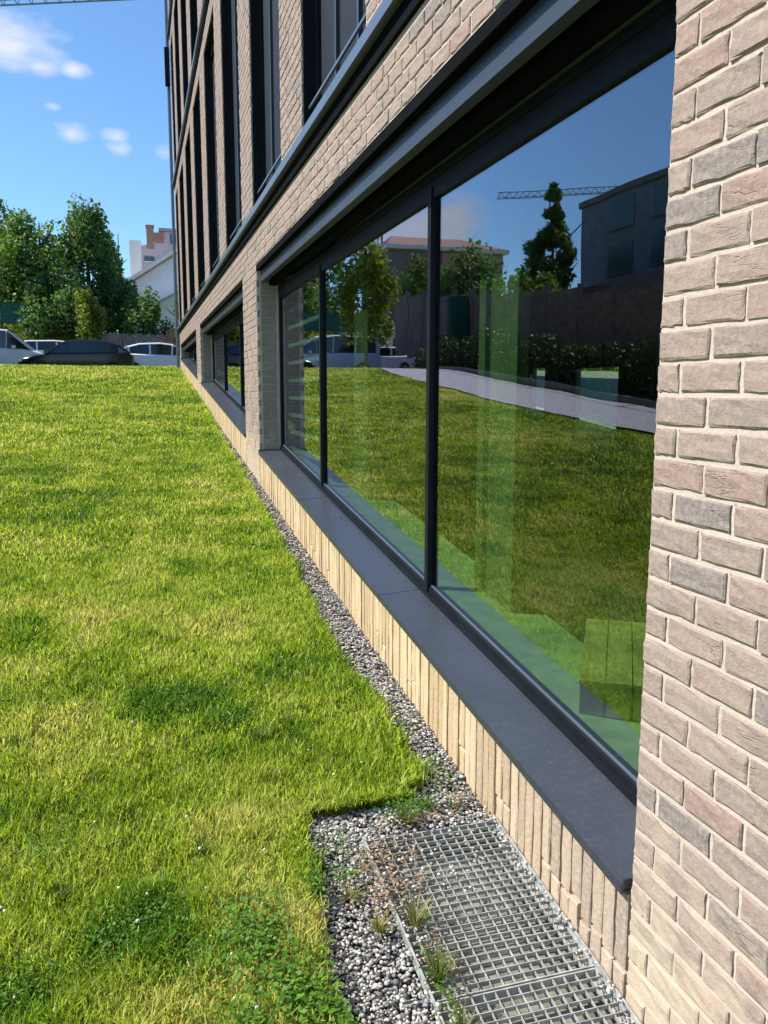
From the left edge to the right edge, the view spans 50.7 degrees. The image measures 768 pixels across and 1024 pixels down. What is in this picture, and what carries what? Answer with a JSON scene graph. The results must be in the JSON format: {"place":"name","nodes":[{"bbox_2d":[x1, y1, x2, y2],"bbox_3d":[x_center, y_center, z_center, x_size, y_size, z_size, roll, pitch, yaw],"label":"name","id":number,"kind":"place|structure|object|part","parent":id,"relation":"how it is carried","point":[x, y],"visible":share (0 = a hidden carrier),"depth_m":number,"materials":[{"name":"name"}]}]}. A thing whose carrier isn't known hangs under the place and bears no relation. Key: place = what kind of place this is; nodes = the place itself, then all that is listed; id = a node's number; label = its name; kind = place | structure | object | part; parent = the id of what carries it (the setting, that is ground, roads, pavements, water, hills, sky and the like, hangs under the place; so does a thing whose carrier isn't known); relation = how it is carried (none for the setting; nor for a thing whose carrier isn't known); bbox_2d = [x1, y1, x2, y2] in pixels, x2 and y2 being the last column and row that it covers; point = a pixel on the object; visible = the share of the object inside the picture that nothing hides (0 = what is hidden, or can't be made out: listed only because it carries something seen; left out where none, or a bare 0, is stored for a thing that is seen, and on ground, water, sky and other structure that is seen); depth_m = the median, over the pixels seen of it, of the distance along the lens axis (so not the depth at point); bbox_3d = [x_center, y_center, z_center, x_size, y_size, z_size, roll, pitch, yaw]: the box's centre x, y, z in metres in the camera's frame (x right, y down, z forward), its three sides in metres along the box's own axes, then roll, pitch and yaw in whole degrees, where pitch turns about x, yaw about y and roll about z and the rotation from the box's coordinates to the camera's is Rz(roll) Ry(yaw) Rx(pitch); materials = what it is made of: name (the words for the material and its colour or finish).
{"place":"outdoors","nodes":[
{"label":"outdoors","id":0,"kind":"place"},
{"bbox_2d":[0,324,77,340],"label":"grass bank","id":1,"kind":"structure","parent":0,"point":[17,331],"depth_m":42.56,"materials":[{"name":"green plant"}]},
{"bbox_2d":[0,301,73,328],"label":"netting fence","id":2,"kind":"object","parent":1,"relation":"on","point":[8,315],"visible":0.28,"depth_m":42.09,"materials":[{"name":"green fabric"}]},
{"bbox_2d":[0,207,74,326],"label":"broadleaf tree","id":3,"kind":"object","parent":1,"relation":"on","point":[19,263],"visible":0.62,"depth_m":42.87,"materials":[{"name":"green plant"}]},
{"bbox_2d":[0,306,112,333],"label":"bank shrubs","id":4,"kind":"object","parent":1,"relation":"on","point":[59,326],"visible":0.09,"depth_m":43.04,"materials":[{"name":"green plant"}]},
{"bbox_2d":[0,363,431,1023],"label":"lawn","id":5,"kind":"structure","parent":0,"point":[86,814],"depth_m":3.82,"materials":[{"name":"green plant"}]},
{"bbox_2d":[8,737,32,751],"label":"weed tuft","id":6,"kind":"object","parent":5,"relation":"on","point":[20,742],"visible":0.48,"depth_m":3.34,"materials":[{"name":"green plant"}]},
{"bbox_2d":[39,878,77,903],"bbox_3d":[-1.008,1.181,2.504,0.120,0.072,0.098,-7,11,-41],"label":"weed tuft","id":7,"kind":"object","parent":5,"relation":"on","point":[57,890],"visible":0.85,"depth_m":2.52,"materials":[{"name":"green plant"}]},
{"bbox_2d":[0,632,361,1021],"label":"clover","id":8,"kind":"object","parent":5,"relation":"on","point":[195,943],"depth_m":2.36,"materials":[{"name":"green plant"}]},
{"bbox_2d":[187,833,216,856],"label":"weed tuft","id":9,"kind":"object","parent":5,"relation":"on","point":[203,840],"visible":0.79,"depth_m":2.75,"materials":[{"name":"green plant"}]},
{"bbox_2d":[250,726,269,741],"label":"weed tuft","id":10,"kind":"object","parent":5,"relation":"on","point":[258,734],"visible":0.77,"depth_m":3.47,"materials":[{"name":"green plant"}]},
{"bbox_2d":[185,852,354,1023],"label":"broadleaf weeds","id":11,"kind":"object","parent":5,"relation":"on","point":[303,997],"visible":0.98,"depth_m":2.21,"materials":[{"name":"green plant"}]},
{"bbox_2d":[279,710,296,722],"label":"weed tuft","id":12,"kind":"object","parent":5,"relation":"on","point":[287,716],"visible":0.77,"depth_m":3.62,"materials":[{"name":"green plant"}]},
{"bbox_2d":[205,406,488,1023],"bbox_3d":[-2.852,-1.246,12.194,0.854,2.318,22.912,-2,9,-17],"label":"gravel","id":13,"kind":"structure","parent":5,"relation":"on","point":[346,821],"depth_m":2.88,"materials":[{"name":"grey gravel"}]},
{"bbox_2d":[333,880,367,905],"bbox_3d":[-0.097,1.209,2.572,0.131,0.042,0.127,0,8,-3],"label":"weed tuft","id":14,"kind":"object","parent":13,"relation":"on","point":[349,893],"visible":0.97,"depth_m":2.58,"materials":[{"name":"beige plant"}]},
{"bbox_2d":[354,848,389,870],"bbox_3d":[-0.042,1.175,2.741,0.144,0.032,0.154,5,10,29],"label":"weed tuft","id":15,"kind":"object","parent":13,"relation":"on","point":[368,857],"visible":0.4,"depth_m":2.75,"materials":[{"name":"brown plant"}]},
{"bbox_2d":[355,900,394,938],"bbox_3d":[-0.024,1.234,2.437,0.141,0.063,0.163,-2,9,-17],"label":"weed tuft","id":16,"kind":"object","parent":13,"relation":"on","point":[378,923],"visible":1,"depth_m":2.45,"materials":[{"name":"beige plant"}]},
{"bbox_2d":[309,679,473,1023],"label":"creeping weeds","id":17,"kind":"object","parent":13,"relation":"on","point":[436,985],"visible":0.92,"depth_m":2.79,"materials":[{"name":"green plant"}]},
{"bbox_2d":[385,796,422,827],"bbox_3d":[0.068,1.099,2.932,0.169,0.094,0.169,3,9,17],"label":"weed tuft","id":18,"kind":"object","parent":13,"relation":"on","point":[404,813],"visible":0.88,"depth_m":2.95,"materials":[{"name":"green plant"}]},
{"bbox_2d":[344,791,485,999],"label":"dry weeds","id":19,"kind":"object","parent":13,"relation":"on","point":[389,903],"visible":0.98,"depth_m":2.65,"materials":[{"name":"brown plant"}]},
{"bbox_2d":[406,789,441,809],"bbox_3d":[0.149,1.085,3.028,0.158,0.077,0.156,4,9,22],"label":"weed tuft","id":20,"kind":"object","parent":13,"relation":"on","point":[426,805],"visible":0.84,"depth_m":3.05,"materials":[{"name":"green plant"}]},
{"bbox_2d":[442,794,464,809],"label":"weed tuft","id":21,"kind":"object","parent":13,"relation":"on","point":[451,804],"visible":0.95,"depth_m":3.05,"materials":[{"name":"green plant"}]},
{"bbox_2d":[370,829,616,1023],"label":"light well pit","id":22,"kind":"object","parent":13,"relation":"in","point":[540,996],"visible":0.33,"depth_m":2.53,"materials":[{"name":"concrete"}]},
{"bbox_2d":[362,815,640,1023],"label":"grating seat","id":23,"kind":"object","parent":22,"relation":"on","point":[440,1020],"visible":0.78,"depth_m":2.40,"materials":[{"name":"metal"}]},
{"bbox_2d":[366,821,594,1002],"bbox_3d":[0.267,1.237,2.574,0.489,0.100,0.700,-2,9,-17],"label":"steel grating","id":24,"kind":"object","parent":23,"relation":"on","point":[476,827],"visible":0.79,"depth_m":2.53,"materials":[{"name":"grey metal"}]},
{"bbox_2d":[395,889,438,931],"bbox_3d":[0.099,1.211,2.451,0.157,0.111,0.158,-2,9,-17],"label":"weed tuft","id":25,"kind":"object","parent":24,"relation":"on","point":[413,917],"visible":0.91,"depth_m":2.46,"materials":[{"name":"green plant"}]},
{"bbox_2d":[416,940,458,989],"bbox_3d":[0.144,1.256,2.237,0.142,0.129,0.132,2,9,10],"label":"weed tuft","id":26,"kind":"object","parent":24,"relation":"on","point":[435,972],"visible":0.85,"depth_m":2.25,"materials":[{"name":"green plant"}]},
{"bbox_2d":[344,806,634,1023],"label":"loose grit","id":27,"kind":"object","parent":24,"relation":"on","point":[559,918],"visible":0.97,"depth_m":2.54,"materials":[{"name":"gravel"}]},
{"bbox_2d":[439,967,634,1023],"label":"steel grating","id":28,"kind":"object","parent":23,"relation":"on","point":[520,991],"visible":0.91,"depth_m":2.19,"materials":[{"name":"grey metal"}]},
{"bbox_2d":[442,998,481,1023],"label":"weed tuft","id":29,"kind":"object","parent":28,"relation":"on","point":[461,1021],"visible":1,"depth_m":2.10,"materials":[{"name":"green plant"}]},
{"bbox_2d":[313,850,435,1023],"bbox_3d":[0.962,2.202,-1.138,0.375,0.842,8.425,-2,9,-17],"label":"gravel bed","id":30,"kind":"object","parent":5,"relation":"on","point":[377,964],"visible":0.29,"depth_m":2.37,"materials":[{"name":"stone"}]},
{"bbox_2d":[164,0,767,1023],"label":"office building","id":31,"kind":"structure","parent":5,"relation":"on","point":[420,242],"depth_m":3.94,"materials":[{"name":"brick"}]},
{"bbox_2d":[171,38,175,162],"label":"window","id":32,"kind":"structure","parent":31,"relation":"in","point":[171,38],"depth_m":21.67,"materials":[{"name":"glass"}]},
{"bbox_2d":[174,0,181,142],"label":"window","id":33,"kind":"structure","parent":31,"relation":"in","point":[176,1],"depth_m":19.71,"materials":[{"name":"glass"}]},
{"bbox_2d":[176,190,181,322],"bbox_3d":[-5.432,-6.781,21.767,0.138,3.464,1.158,-2,9,-17],"label":"window","id":34,"kind":"structure","parent":31,"relation":"in","point":[177,190],"depth_m":22.26,"materials":[{"name":"glass"}]},
{"bbox_2d":[180,164,187,315],"bbox_3d":[-4.760,-6.450,19.557,0.138,3.464,1.698,-2,9,-17],"label":"window","id":35,"kind":"structure","parent":31,"relation":"in","point":[181,175],"depth_m":20.31,"materials":[{"name":"glass"}]},
{"bbox_2d":[181,0,187,108],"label":"window","id":36,"kind":"structure","parent":31,"relation":"in","point":[183,2],"depth_m":17.32,"materials":[{"name":"glass"}]},
{"bbox_2d":[186,128,194,304],"bbox_3d":[-4.010,-6.081,17.091,0.138,3.464,1.698,-2,9,-17],"label":"window","id":37,"kind":"structure","parent":31,"relation":"in","point":[188,155],"depth_m":17.83,"materials":[{"name":"glass"}]},
{"bbox_2d":[189,348,196,365],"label":"window","id":38,"kind":"structure","parent":31,"relation":"in","point":[192,354],"depth_m":20.81,"materials":[{"name":"glass"}]},
{"bbox_2d":[190,0,197,60],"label":"window","id":39,"kind":"structure","parent":31,"relation":"in","point":[193,3],"depth_m":14.93,"materials":[{"name":"glass"}]},
{"bbox_2d":[193,83,205,291],"bbox_3d":[-3.260,-5.712,14.624,0.138,3.464,1.698,-2,9,-17],"label":"window","id":40,"kind":"structure","parent":31,"relation":"in","point":[196,110],"depth_m":15.36,"materials":[{"name":"glass"}]},
{"bbox_2d":[204,12,219,274],"bbox_3d":[-2.510,-5.343,12.158,0.138,3.464,1.698,-2,9,-17],"label":"window","id":41,"kind":"structure","parent":31,"relation":"in","point":[209,62],"depth_m":12.85,"materials":[{"name":"glass"}]},
{"bbox_2d":[211,313,245,414],"bbox_3d":[-2.351,-2.176,12.644,0.065,1.563,6.680,-2,9,-17],"label":"window","id":42,"kind":"structure","parent":31,"relation":"in","point":[228,342],"depth_m":12.80,"materials":[{"name":"glass"}]},
{"bbox_2d":[221,0,241,247],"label":"window","id":43,"kind":"structure","parent":31,"relation":"in","point":[229,15],"depth_m":10.38,"materials":[{"name":"glass"}]},
{"bbox_2d":[250,0,280,204],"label":"window","id":44,"kind":"structure","parent":31,"relation":"in","point":[264,14],"depth_m":7.98,"materials":[{"name":"glass"}]},
{"bbox_2d":[302,0,365,124],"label":"window","id":45,"kind":"structure","parent":31,"relation":"in","point":[331,28],"depth_m":5.55,"materials":[{"name":"glass"}]},
{"bbox_2d":[277,0,676,807],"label":"window","id":46,"kind":"structure","parent":31,"relation":"in","point":[306,298],"depth_m":4.07,"materials":[{"name":"glass"}]},
{"bbox_2d":[527,364,545,410],"bbox_3d":[2.913,-1.974,15.357,0.060,1.600,0.730,-2,9,-17],"label":"window","id":47,"kind":"structure","parent":31,"relation":"in","point":[530,372],"depth_m":15.58,"materials":[{"name":"metal"}]},
{"bbox_2d":[570,363,619,434],"bbox_3d":[3.500,-1.785,13.415,0.060,1.300,1.500,-2,9,-17],"label":"window","id":48,"kind":"structure","parent":31,"relation":"in","point":[574,368],"depth_m":13.99,"materials":[{"name":"metal"}]},
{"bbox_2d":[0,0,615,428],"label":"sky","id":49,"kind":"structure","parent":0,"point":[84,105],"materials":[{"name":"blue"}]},
{"bbox_2d":[536,370,618,426],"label":"terrace","id":50,"kind":"structure","parent":0,"point":[598,395],"depth_m":18.95,"materials":[{"name":"concrete"}]},
{"bbox_2d":[579,618,645,720],"bbox_3d":[0.928,0.608,3.200,0.280,0.140,0.620,3,15,16],"label":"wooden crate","id":51,"kind":"object","parent":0,"point":[623,648],"visible":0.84,"depth_m":3.02,"materials":[{"name":"wood"}]},
{"bbox_3d":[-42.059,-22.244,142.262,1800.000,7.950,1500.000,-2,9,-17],"label":"ground","id":52,"kind":"structure","parent":0,"visible":0},
{"bbox_2d":[0,240,4,298],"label":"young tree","id":53,"kind":"object","parent":52,"relation":"on","point":[1,247],"visible":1,"depth_m":25.52,"materials":[{"name":"green plant"}]},
{"bbox_2d":[0,199,12,234],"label":"broadleaf tree","id":54,"kind":"object","parent":52,"relation":"on","point":[3,210],"visible":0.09,"depth_m":45.60,"materials":[{"name":"green plant"}]},
{"bbox_2d":[14,257,98,340],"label":"broadleaf tree","id":55,"kind":"object","parent":52,"relation":"on","point":[63,299],"visible":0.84,"depth_m":41.82,"materials":[{"name":"green plant"}]},
{"bbox_2d":[0,0,125,5],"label":"tower crane","id":56,"kind":"object","parent":52,"relation":"on","point":[44,2],"visible":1,"depth_m":87.63,"materials":[{"name":"metal"}]},
{"bbox_2d":[73,286,106,339],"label":"young tree","id":57,"kind":"object","parent":52,"relation":"on","point":[88,310],"visible":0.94,"depth_m":40.91,"materials":[{"name":"green plant"}]},
{"bbox_2d":[60,192,120,317],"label":"broadleaf tree","id":58,"kind":"object","parent":52,"relation":"on","point":[91,246],"visible":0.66,"depth_m":44.74,"materials":[{"name":"green plant"}]},
{"bbox_2d":[88,333,121,345],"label":"grey wall","id":59,"kind":"structure","parent":52,"relation":"on","point":[115,338],"depth_m":42.09,"materials":[{"name":"grey concrete"}]},
{"bbox_2d":[108,229,125,314],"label":"broadleaf tree","id":60,"kind":"object","parent":52,"relation":"on","point":[119,265],"visible":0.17,"depth_m":52.77,"materials":[{"name":"green plant"}]},
{"bbox_2d":[93,277,143,346],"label":"broadleaf tree","id":61,"kind":"object","parent":52,"relation":"on","point":[113,297],"visible":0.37,"depth_m":44.94,"materials":[{"name":"green plant"}]},
{"bbox_2d":[119,286,169,342],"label":"broadleaf tree","id":62,"kind":"object","parent":52,"relation":"on","point":[143,319],"visible":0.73,"depth_m":43.63,"materials":[{"name":"green plant"}]},
{"bbox_2d":[121,330,175,346],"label":"board fence","id":63,"kind":"object","parent":52,"relation":"on","point":[140,337],"visible":0.31,"depth_m":42.78,"materials":[{"name":"grey wood"}]},
{"bbox_2d":[124,224,178,331],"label":"white house","id":64,"kind":"structure","parent":52,"relation":"on","point":[151,263],"depth_m":56.41,"materials":[{"name":"paint"}]},
{"bbox_2d":[144,256,154,262],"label":"window","id":65,"kind":"structure","parent":64,"relation":"in","point":[146,258],"depth_m":58.16,"materials":[{"name":"grey glass"}]},
{"bbox_2d":[157,285,179,347],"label":"broadleaf tree","id":66,"kind":"object","parent":52,"relation":"on","point":[165,328],"visible":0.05,"depth_m":44.18,"materials":[{"name":"green plant"}]},
{"bbox_2d":[537,367,618,371],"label":"hedge","id":67,"kind":"object","parent":52,"relation":"on","point":[602,369],"visible":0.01,"depth_m":30.26,"materials":[{"name":"plant"}]},
{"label":"road","id":68,"kind":"structure","parent":0,"visible":0},
{"bbox_2d":[0,329,43,364],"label":"parked van","id":69,"kind":"object","parent":68,"relation":"on","point":[14,347],"visible":0.27,"depth_m":34.85,"materials":[{"name":"white paint"}]},
{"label":"windows","id":70,"kind":"part","parent":69,"relation":"part of","materials":[{"name":"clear glass"}]},
{"bbox_2d":[25,340,63,352],"bbox_3d":[-16.057,-7.784,40.410,4.630,1.482,1.960,-2,9,-17],"label":"parked car","id":71,"kind":"object","parent":68,"relation":"on","point":[39,345],"visible":0.06,"depth_m":39.42,"materials":[{"name":"white paint"}]},
{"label":"windows","id":72,"kind":"part","parent":71,"relation":"part of","materials":[{"name":"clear glass"}]},
{"bbox_2d":[18,339,134,365],"bbox_3d":[-12.071,-6.031,31.960,4.240,1.482,1.940,-2,9,-17],"label":"parked car","id":73,"kind":"object","parent":68,"relation":"on","point":[81,352],"visible":0.51,"depth_m":31.25,"materials":[{"name":"black paint"}]},
{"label":"windows","id":74,"kind":"part","parent":73,"relation":"part of","materials":[{"name":"black glass"}]},
{"bbox_2d":[124,342,180,368],"bbox_3d":[-9.679,-6.689,35.756,4.240,1.482,1.940,-2,9,-17],"label":"parked car","id":75,"kind":"object","parent":68,"relation":"on","point":[154,354],"visible":0.21,"depth_m":34.84,"materials":[{"name":"white paint"}]},
{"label":"windows","id":76,"kind":"part","parent":75,"relation":"part of","materials":[{"name":"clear glass"}]}
]}

